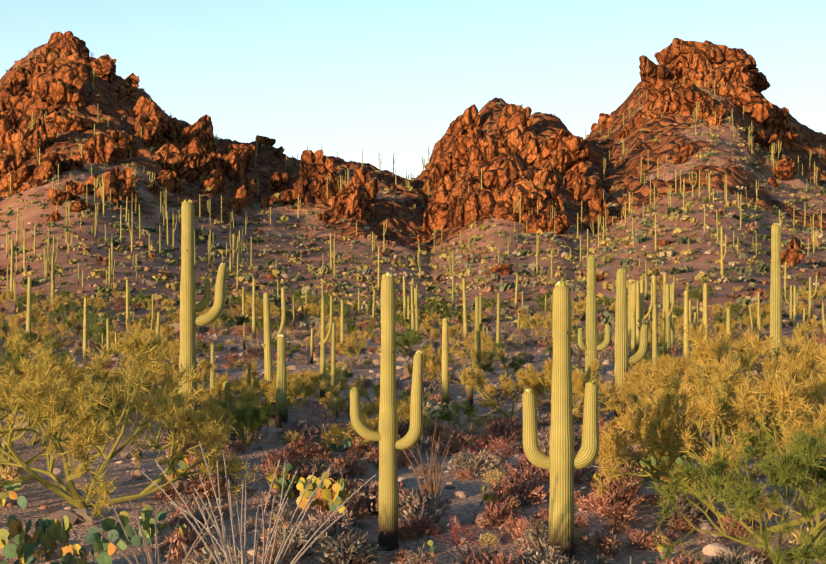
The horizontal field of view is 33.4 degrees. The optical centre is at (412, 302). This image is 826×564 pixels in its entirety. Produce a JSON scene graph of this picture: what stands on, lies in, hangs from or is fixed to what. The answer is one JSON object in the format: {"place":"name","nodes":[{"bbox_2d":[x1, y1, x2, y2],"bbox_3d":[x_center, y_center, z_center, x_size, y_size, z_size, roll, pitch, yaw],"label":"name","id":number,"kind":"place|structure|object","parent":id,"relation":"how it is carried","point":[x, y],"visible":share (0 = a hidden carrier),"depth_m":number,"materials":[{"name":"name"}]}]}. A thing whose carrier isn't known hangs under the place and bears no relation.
{"place":"outdoors","nodes":[
{"label":"outdoors","id":0,"kind":"place"},
{"bbox_2d":[2,50,821,306],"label":"saguaro cacti","id":1,"kind":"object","parent":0,"point":[47,259],"depth_m":333.80,"materials":[{"name":"plant"}]},
{"bbox_2d":[0,43,825,563],"bbox_3d":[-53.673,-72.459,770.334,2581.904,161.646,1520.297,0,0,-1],"label":"desert ground","id":2,"kind":"structure","parent":0,"point":[632,169],"depth_m":309.90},
{"bbox_2d":[0,114,16,153],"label":"crag rock","id":3,"kind":"object","parent":2,"relation":"on","point":[7,123],"visible":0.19,"depth_m":487.42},
{"bbox_2d":[0,154,26,170],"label":"crag rock","id":4,"kind":"object","parent":2,"relation":"on","point":[14,161],"visible":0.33,"depth_m":436.35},
{"bbox_2d":[0,78,28,105],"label":"crag rock","id":5,"kind":"object","parent":2,"relation":"on","point":[13,87],"visible":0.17,"depth_m":568.39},
{"bbox_2d":[0,181,31,195],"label":"crag rock","id":6,"kind":"object","parent":2,"relation":"on","point":[16,187],"visible":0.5,"depth_m":373.40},
{"bbox_2d":[6,142,26,158],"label":"crag rock","id":7,"kind":"object","parent":2,"relation":"on","point":[16,148],"visible":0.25,"depth_m":444.15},
{"bbox_2d":[6,128,35,147],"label":"crag rock","id":8,"kind":"object","parent":2,"relation":"on","point":[18,135],"visible":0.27,"depth_m":463.17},
{"bbox_2d":[9,67,32,82],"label":"crag rock","id":9,"kind":"object","parent":2,"relation":"on","point":[20,73],"visible":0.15,"depth_m":586.90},
{"bbox_2d":[17,164,34,183],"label":"crag rock","id":10,"kind":"object","parent":2,"relation":"on","point":[25,173],"visible":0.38,"depth_m":380.21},
{"bbox_2d":[5,96,56,119],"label":"crag rock","id":11,"kind":"object","parent":2,"relation":"on","point":[16,105],"visible":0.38,"depth_m":508.58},
{"bbox_2d":[16,107,47,128],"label":"crag rock","id":12,"kind":"object","parent":2,"relation":"on","point":[26,122],"visible":0.23,"depth_m":489.42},
{"bbox_2d":[25,129,45,159],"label":"crag rock","id":13,"kind":"object","parent":2,"relation":"on","point":[36,141],"visible":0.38,"depth_m":444.82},
{"bbox_2d":[27,56,46,72],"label":"crag rock","id":14,"kind":"object","parent":2,"relation":"on","point":[32,66],"visible":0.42,"depth_m":591.23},
{"bbox_2d":[23,119,58,146],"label":"crag rock","id":15,"kind":"object","parent":2,"relation":"on","point":[49,129],"visible":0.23,"depth_m":453.78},
{"bbox_2d":[28,161,56,186],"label":"crag rock","id":16,"kind":"object","parent":2,"relation":"on","point":[44,170],"visible":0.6,"depth_m":376.57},
{"bbox_2d":[33,152,62,174],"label":"crag rock","id":17,"kind":"object","parent":2,"relation":"on","point":[53,158],"visible":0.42,"depth_m":381.79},
{"bbox_2d":[29,73,72,110],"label":"crag rock","id":18,"kind":"object","parent":2,"relation":"on","point":[37,85],"visible":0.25,"depth_m":513.92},
{"bbox_2d":[39,31,89,56],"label":"crag rock","id":19,"kind":"object","parent":2,"relation":"on","point":[68,41],"visible":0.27,"depth_m":600.08,"materials":[{"name":"stone"}]},
{"bbox_2d":[48,188,80,201],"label":"crag rock","id":20,"kind":"object","parent":2,"relation":"on","point":[53,194],"visible":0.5,"depth_m":334.86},
{"bbox_2d":[44,80,88,110],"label":"crag rock","id":21,"kind":"object","parent":2,"relation":"on","point":[61,96],"visible":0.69,"depth_m":507.42,"materials":[{"name":"stone"}]},
{"bbox_2d":[42,111,92,132],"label":"crag rock","id":22,"kind":"object","parent":2,"relation":"on","point":[66,122],"visible":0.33,"depth_m":479.45,"materials":[{"name":"stone"}]},
{"bbox_2d":[40,46,95,64],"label":"crag rock","id":23,"kind":"object","parent":2,"relation":"on","point":[48,54],"visible":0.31,"depth_m":588.06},
{"bbox_2d":[46,58,92,82],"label":"crag rock","id":24,"kind":"object","parent":2,"relation":"on","point":[55,65],"visible":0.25,"depth_m":557.61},
{"bbox_2d":[56,65,87,93],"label":"crag rock","id":25,"kind":"object","parent":2,"relation":"on","point":[73,78],"visible":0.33,"depth_m":520.21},
{"bbox_2d":[64,180,87,194],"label":"boulder","id":26,"kind":"object","parent":2,"relation":"on","point":[74,187],"visible":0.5,"depth_m":354.69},
{"bbox_2d":[67,199,90,211],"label":"crag rock","id":27,"kind":"object","parent":2,"relation":"on","point":[78,205],"visible":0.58,"depth_m":325.10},
{"bbox_2d":[83,173,105,194],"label":"crag rock","id":28,"kind":"object","parent":2,"relation":"on","point":[88,183],"visible":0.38,"depth_m":360.60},
{"bbox_2d":[76,132,114,164],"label":"crag rock","id":29,"kind":"object","parent":2,"relation":"on","point":[104,142],"visible":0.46,"depth_m":421.47,"materials":[{"name":"stone"}]},
{"bbox_2d":[91,54,117,83],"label":"crag rock","id":30,"kind":"object","parent":2,"relation":"on","point":[104,67],"visible":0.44,"depth_m":590.74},
{"bbox_2d":[96,182,121,205],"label":"crag rock","id":31,"kind":"object","parent":2,"relation":"on","point":[115,197],"visible":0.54,"depth_m":355.57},
{"bbox_2d":[100,167,125,190],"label":"crag rock","id":32,"kind":"object","parent":2,"relation":"on","point":[115,177],"visible":0.23,"depth_m":368.91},
{"bbox_2d":[111,130,135,148],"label":"crag rock","id":33,"kind":"object","parent":2,"relation":"on","point":[122,140],"visible":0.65,"depth_m":474.45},
{"bbox_2d":[111,147,137,160],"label":"crag rock","id":34,"kind":"object","parent":2,"relation":"on","point":[122,154],"visible":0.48,"depth_m":430.58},
{"bbox_2d":[121,168,137,189],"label":"crag rock","id":35,"kind":"object","parent":2,"relation":"on","point":[128,172],"visible":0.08,"depth_m":386.88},
{"bbox_2d":[121,73,139,94],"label":"crag rock","id":36,"kind":"object","parent":2,"relation":"on","point":[130,82],"visible":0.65,"depth_m":574.80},
{"bbox_2d":[133,121,156,146],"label":"crag rock","id":37,"kind":"object","parent":2,"relation":"on","point":[149,131],"visible":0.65,"depth_m":499.85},
{"bbox_2d":[133,113,160,146],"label":"crag rock","id":38,"kind":"object","parent":2,"relation":"on","point":[140,121],"visible":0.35,"depth_m":505.89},
{"bbox_2d":[133,97,169,137],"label":"crag rock","id":39,"kind":"object","parent":2,"relation":"on","point":[151,110],"visible":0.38,"depth_m":526.21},
{"bbox_2d":[150,143,179,164],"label":"crag rock","id":40,"kind":"object","parent":2,"relation":"on","point":[159,155],"visible":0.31,"depth_m":471.46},
{"bbox_2d":[155,170,179,192],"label":"crag rock","id":41,"kind":"object","parent":2,"relation":"on","point":[165,178],"visible":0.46,"depth_m":422.61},
{"bbox_2d":[162,117,180,140],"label":"crag rock","id":42,"kind":"object","parent":2,"relation":"on","point":[174,125],"visible":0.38,"depth_m":535.45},
{"bbox_2d":[160,152,200,182],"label":"crag rock","id":43,"kind":"object","parent":2,"relation":"on","point":[186,167],"visible":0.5,"depth_m":465.76,"materials":[{"name":"stone"}]},
{"bbox_2d":[179,128,201,150],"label":"crag rock","id":44,"kind":"object","parent":2,"relation":"on","point":[189,137],"visible":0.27,"depth_m":529.34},
{"bbox_2d":[176,114,213,150],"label":"crag rock","id":45,"kind":"object","parent":2,"relation":"on","point":[203,124],"visible":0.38,"depth_m":533.12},
{"bbox_2d":[181,137,208,163],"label":"crag rock","id":46,"kind":"object","parent":2,"relation":"on","point":[194,146],"visible":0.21,"depth_m":504.25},
{"bbox_2d":[196,153,221,182],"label":"crag rock","id":47,"kind":"object","parent":2,"relation":"on","point":[207,166],"visible":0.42,"depth_m":489.43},
{"bbox_2d":[200,176,222,193],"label":"crag rock","id":48,"kind":"object","parent":2,"relation":"on","point":[216,185],"visible":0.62,"depth_m":432.39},
{"bbox_2d":[223,152,244,181],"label":"crag rock","id":49,"kind":"object","parent":2,"relation":"on","point":[233,170],"visible":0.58,"depth_m":515.93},
{"bbox_2d":[219,143,254,170],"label":"crag rock","id":50,"kind":"object","parent":2,"relation":"on","point":[228,151],"visible":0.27,"depth_m":526.95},
{"bbox_2d":[235,185,248,206],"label":"crag rock","id":51,"kind":"object","parent":2,"relation":"on","point":[242,195],"visible":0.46,"depth_m":427.55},
{"bbox_2d":[238,179,256,198],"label":"crag rock","id":52,"kind":"object","parent":2,"relation":"on","point":[250,187],"visible":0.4,"depth_m":487.13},
{"bbox_2d":[267,172,291,190],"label":"crag rock","id":53,"kind":"object","parent":2,"relation":"on","point":[280,181],"visible":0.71,"depth_m":508.34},
{"bbox_2d":[288,183,312,205],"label":"crag rock","id":54,"kind":"object","parent":2,"relation":"on","point":[302,191],"visible":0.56,"depth_m":464.92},
{"bbox_2d":[298,150,335,180],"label":"crag rock","id":55,"kind":"object","parent":2,"relation":"on","point":[313,166],"visible":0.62,"depth_m":537.14,"materials":[{"name":"stone"}]},
{"bbox_2d":[308,175,326,199],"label":"crag rock","id":56,"kind":"object","parent":2,"relation":"on","point":[317,184],"visible":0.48,"depth_m":468.12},
{"bbox_2d":[323,175,343,202],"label":"crag rock","id":57,"kind":"object","parent":2,"relation":"on","point":[334,182],"visible":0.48,"depth_m":466.26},
{"bbox_2d":[336,183,359,197],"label":"crag rock","id":58,"kind":"object","parent":2,"relation":"on","point":[346,191],"visible":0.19,"depth_m":437.38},
{"bbox_2d":[343,192,365,221],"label":"crag rock","id":59,"kind":"object","parent":2,"relation":"on","point":[354,206],"visible":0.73,"depth_m":421.50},
{"bbox_2d":[79,398,631,563],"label":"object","id":60,"kind":"object","parent":2,"relation":"on","point":[433,406],"visible":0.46,"depth_m":33.01,"materials":[{"name":"plant"}]},
{"bbox_2d":[0,430,711,563],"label":"prickly pear clumps","id":61,"kind":"object","parent":2,"relation":"on","point":[24,551],"visible":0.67,"depth_m":45.36,"materials":[{"name":"plant"}]},
{"bbox_2d":[350,167,371,188],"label":"crag rock","id":62,"kind":"object","parent":2,"relation":"on","point":[360,177],"visible":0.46,"depth_m":485.67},
{"bbox_2d":[357,178,380,201],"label":"crag rock","id":63,"kind":"object","parent":2,"relation":"on","point":[369,190],"visible":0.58,"depth_m":479.65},
{"bbox_2d":[363,200,375,220],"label":"crag rock","id":64,"kind":"object","parent":2,"relation":"on","point":[369,213],"visible":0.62,"depth_m":434.44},
{"bbox_2d":[0,275,825,563],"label":"palo verde trees","id":65,"kind":"object","parent":2,"relation":"on","point":[711,375],"visible":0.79,"depth_m":53.32,"materials":[{"name":"yellow plant"}]},
{"bbox_2d":[0,290,825,563],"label":"dry shrubs","id":66,"kind":"object","parent":2,"relation":"on","point":[363,500],"visible":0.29,"depth_m":53.48,"materials":[{"name":"plant"}]},
{"bbox_2d":[0,67,825,563],"bbox_3d":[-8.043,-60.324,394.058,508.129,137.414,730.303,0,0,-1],"label":"ground stones","id":67,"kind":"object","parent":2,"relation":"on","point":[76,515],"visible":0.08,"depth_m":67.06,"materials":[{"name":"stone"}]},
{"bbox_2d":[0,55,825,330],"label":"hillside bushes","id":68,"kind":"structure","parent":2,"relation":"on","point":[307,241],"depth_m":301.38,"materials":[{"name":"plant"}]},
{"bbox_2d":[422,208,438,233],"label":"crag rock","id":69,"kind":"object","parent":2,"relation":"on","point":[430,220],"visible":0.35,"depth_m":438.98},
{"bbox_2d":[423,135,457,182],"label":"crag rock","id":70,"kind":"object","parent":2,"relation":"on","point":[442,147],"visible":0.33,"depth_m":582.98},
{"bbox_2d":[432,194,453,229],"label":"crag rock","id":71,"kind":"object","parent":2,"relation":"on","point":[441,222],"visible":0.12,"depth_m":443.07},
{"bbox_2d":[434,199,451,219],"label":"crag rock","id":72,"kind":"object","parent":2,"relation":"on","point":[442,209],"visible":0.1,"depth_m":437.24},
{"bbox_2d":[427,174,460,208],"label":"crag rock","id":73,"kind":"object","parent":2,"relation":"on","point":[443,187],"visible":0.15,"depth_m":463.09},
{"bbox_2d":[432,152,463,189],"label":"crag rock","id":74,"kind":"object","parent":2,"relation":"on","point":[443,166],"visible":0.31,"depth_m":555.40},
{"bbox_2d":[445,198,462,227],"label":"crag rock","id":75,"kind":"object","parent":2,"relation":"on","point":[451,215],"visible":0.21,"depth_m":423.70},
{"bbox_2d":[440,104,481,140],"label":"crag rock","id":76,"kind":"object","parent":2,"relation":"on","point":[469,118],"visible":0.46,"depth_m":616.00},
{"bbox_2d":[449,174,483,195],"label":"crag rock","id":77,"kind":"object","parent":2,"relation":"on","point":[458,187],"visible":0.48,"depth_m":461.02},
{"bbox_2d":[458,189,490,227],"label":"crag rock","id":78,"kind":"object","parent":2,"relation":"on","point":[471,203],"visible":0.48,"depth_m":416.75,"materials":[{"name":"stone"}]},
{"bbox_2d":[452,128,504,172],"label":"crag rock","id":79,"kind":"object","parent":2,"relation":"on","point":[461,153],"visible":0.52,"depth_m":530.63,"materials":[{"name":"stone"}]},
{"bbox_2d":[468,144,501,176],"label":"crag rock","id":80,"kind":"object","parent":2,"relation":"on","point":[489,153],"visible":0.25,"depth_m":490.27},
{"bbox_2d":[469,144,506,161],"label":"crag rock","id":81,"kind":"object","parent":2,"relation":"on","point":[475,151],"visible":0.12,"depth_m":490.15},
{"bbox_2d":[481,190,519,221],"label":"crag rock","id":82,"kind":"object","parent":2,"relation":"on","point":[489,208],"visible":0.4,"depth_m":413.87,"materials":[{"name":"stone"}]},
{"bbox_2d":[489,264,511,274],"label":"boulder","id":83,"kind":"object","parent":2,"relation":"on","point":[503,269],"visible":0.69,"depth_m":281.90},
{"bbox_2d":[473,154,537,191],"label":"crag rock","id":84,"kind":"object","parent":2,"relation":"on","point":[497,171],"visible":0.4,"depth_m":468.92,"materials":[{"name":"stone"}]},
{"bbox_2d":[493,103,531,130],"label":"crag rock","id":85,"kind":"object","parent":2,"relation":"on","point":[511,115],"visible":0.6,"depth_m":579.11,"materials":[{"name":"stone"}]},
{"bbox_2d":[500,124,526,146],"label":"crag rock","id":86,"kind":"object","parent":2,"relation":"on","point":[514,134],"visible":0.19,"depth_m":532.16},
{"bbox_2d":[499,171,533,191],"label":"crag rock","id":87,"kind":"object","parent":2,"relation":"on","point":[518,177],"visible":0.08,"depth_m":441.24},
{"bbox_2d":[495,179,546,208],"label":"crag rock","id":88,"kind":"object","parent":2,"relation":"on","point":[525,188],"visible":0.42,"depth_m":415.41,"materials":[{"name":"stone"}]},
{"bbox_2d":[509,130,536,149],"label":"crag rock","id":89,"kind":"object","parent":2,"relation":"on","point":[524,140],"visible":0.12,"depth_m":527.21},
{"bbox_2d":[517,196,543,223],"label":"crag rock","id":90,"kind":"object","parent":2,"relation":"on","point":[528,204],"visible":0.33,"depth_m":410.67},
{"bbox_2d":[523,215,538,232],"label":"crag rock","id":91,"kind":"object","parent":2,"relation":"on","point":[531,220],"visible":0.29,"depth_m":394.30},
{"bbox_2d":[521,137,542,165],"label":"crag rock","id":92,"kind":"object","parent":2,"relation":"on","point":[531,151],"visible":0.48,"depth_m":508.74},
{"bbox_2d":[533,163,560,186],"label":"crag rock","id":93,"kind":"object","parent":2,"relation":"on","point":[539,172],"visible":0.19,"depth_m":469.08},
{"bbox_2d":[537,168,558,186],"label":"crag rock","id":94,"kind":"object","parent":2,"relation":"on","point":[547,178],"visible":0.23,"depth_m":464.16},
{"bbox_2d":[536,213,569,234],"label":"crag rock","id":95,"kind":"object","parent":2,"relation":"on","point":[545,222],"visible":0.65,"depth_m":391.34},
{"bbox_2d":[543,184,564,210],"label":"crag rock","id":96,"kind":"object","parent":2,"relation":"on","point":[555,197],"visible":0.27,"depth_m":421.33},
{"bbox_2d":[546,149,568,173],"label":"crag rock","id":97,"kind":"object","parent":2,"relation":"on","point":[559,160],"visible":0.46,"depth_m":494.45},
{"bbox_2d":[537,129,590,168],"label":"crag rock","id":98,"kind":"object","parent":2,"relation":"on","point":[577,149],"visible":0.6,"depth_m":500.17,"materials":[{"name":"stone"}]},
{"bbox_2d":[563,161,587,180],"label":"crag rock","id":99,"kind":"object","parent":2,"relation":"on","point":[574,170],"visible":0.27,"depth_m":492.54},
{"bbox_2d":[574,176,600,202],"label":"crag rock","id":100,"kind":"object","parent":2,"relation":"on","point":[586,188],"visible":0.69,"depth_m":462.62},
{"bbox_2d":[590,196,610,219],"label":"crag rock","id":101,"kind":"object","parent":2,"relation":"on","point":[599,206],"visible":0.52,"depth_m":434.24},
{"bbox_2d":[641,96,669,121],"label":"crag rock","id":102,"kind":"object","parent":2,"relation":"on","point":[655,107],"visible":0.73,"depth_m":616.62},
{"bbox_2d":[639,55,677,95],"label":"crag rock","id":103,"kind":"object","parent":2,"relation":"on","point":[649,68],"visible":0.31,"depth_m":706.51,"materials":[{"name":"stone"}]},
{"bbox_2d":[652,83,700,101],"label":"crag rock","id":104,"kind":"object","parent":2,"relation":"on","point":[670,92],"visible":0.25,"depth_m":620.27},
{"bbox_2d":[668,60,685,83],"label":"crag rock","id":105,"kind":"object","parent":2,"relation":"on","point":[675,72],"visible":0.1,"depth_m":719.04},
{"bbox_2d":[669,91,704,115],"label":"crag rock","id":106,"kind":"object","parent":2,"relation":"on","point":[679,107],"visible":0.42,"depth_m":602.63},
{"bbox_2d":[677,142,696,157],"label":"boulder","id":107,"kind":"object","parent":2,"relation":"on","point":[688,149],"visible":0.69,"depth_m":499.06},
{"bbox_2d":[674,89,710,107],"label":"crag rock","id":108,"kind":"object","parent":2,"relation":"on","point":[692,99],"visible":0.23,"depth_m":600.63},
{"bbox_2d":[677,53,711,83],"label":"crag rock","id":109,"kind":"object","parent":2,"relation":"on","point":[697,61],"visible":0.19,"depth_m":712.75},
{"bbox_2d":[697,96,714,118],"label":"crag rock","id":110,"kind":"object","parent":2,"relation":"on","point":[706,105],"visible":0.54,"depth_m":580.03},
{"bbox_2d":[654,38,758,77],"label":"crag rock","id":111,"kind":"object","parent":2,"relation":"on","point":[676,49],"visible":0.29,"depth_m":725.26,"materials":[{"name":"stone"}]},
{"bbox_2d":[683,60,752,89],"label":"crag rock","id":112,"kind":"object","parent":2,"relation":"on","point":[724,74],"visible":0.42,"depth_m":705.28,"materials":[{"name":"stone"}]},
{"bbox_2d":[714,80,772,123],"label":"crag rock","id":113,"kind":"object","parent":2,"relation":"on","point":[757,107],"visible":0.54,"depth_m":690.51,"materials":[{"name":"stone"}]},
{"bbox_2d":[751,72,770,92],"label":"crag rock","id":114,"kind":"object","parent":2,"relation":"on","point":[761,83],"visible":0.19,"depth_m":774.65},
{"bbox_2d":[763,134,779,156],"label":"crag rock","id":115,"kind":"object","parent":2,"relation":"on","point":[770,141],"visible":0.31,"depth_m":603.91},
{"bbox_2d":[760,105,791,132],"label":"crag rock","id":116,"kind":"object","parent":2,"relation":"on","point":[777,120],"visible":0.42,"depth_m":712.84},
{"bbox_2d":[767,132,793,149],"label":"crag rock","id":117,"kind":"object","parent":2,"relation":"on","point":[783,138],"visible":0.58,"depth_m":709.03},
{"bbox_2d":[774,165,795,180],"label":"boulder","id":118,"kind":"object","parent":2,"relation":"on","point":[784,173],"visible":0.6,"depth_m":527.68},
{"bbox_2d":[781,249,803,266],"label":"boulder","id":119,"kind":"object","parent":2,"relation":"on","point":[793,257],"visible":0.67,"depth_m":286.33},
{"bbox_2d":[0,0,825,179],"label":"sky","id":120,"kind":"structure","parent":0,"point":[389,78],"materials":[{"name":"blue"}]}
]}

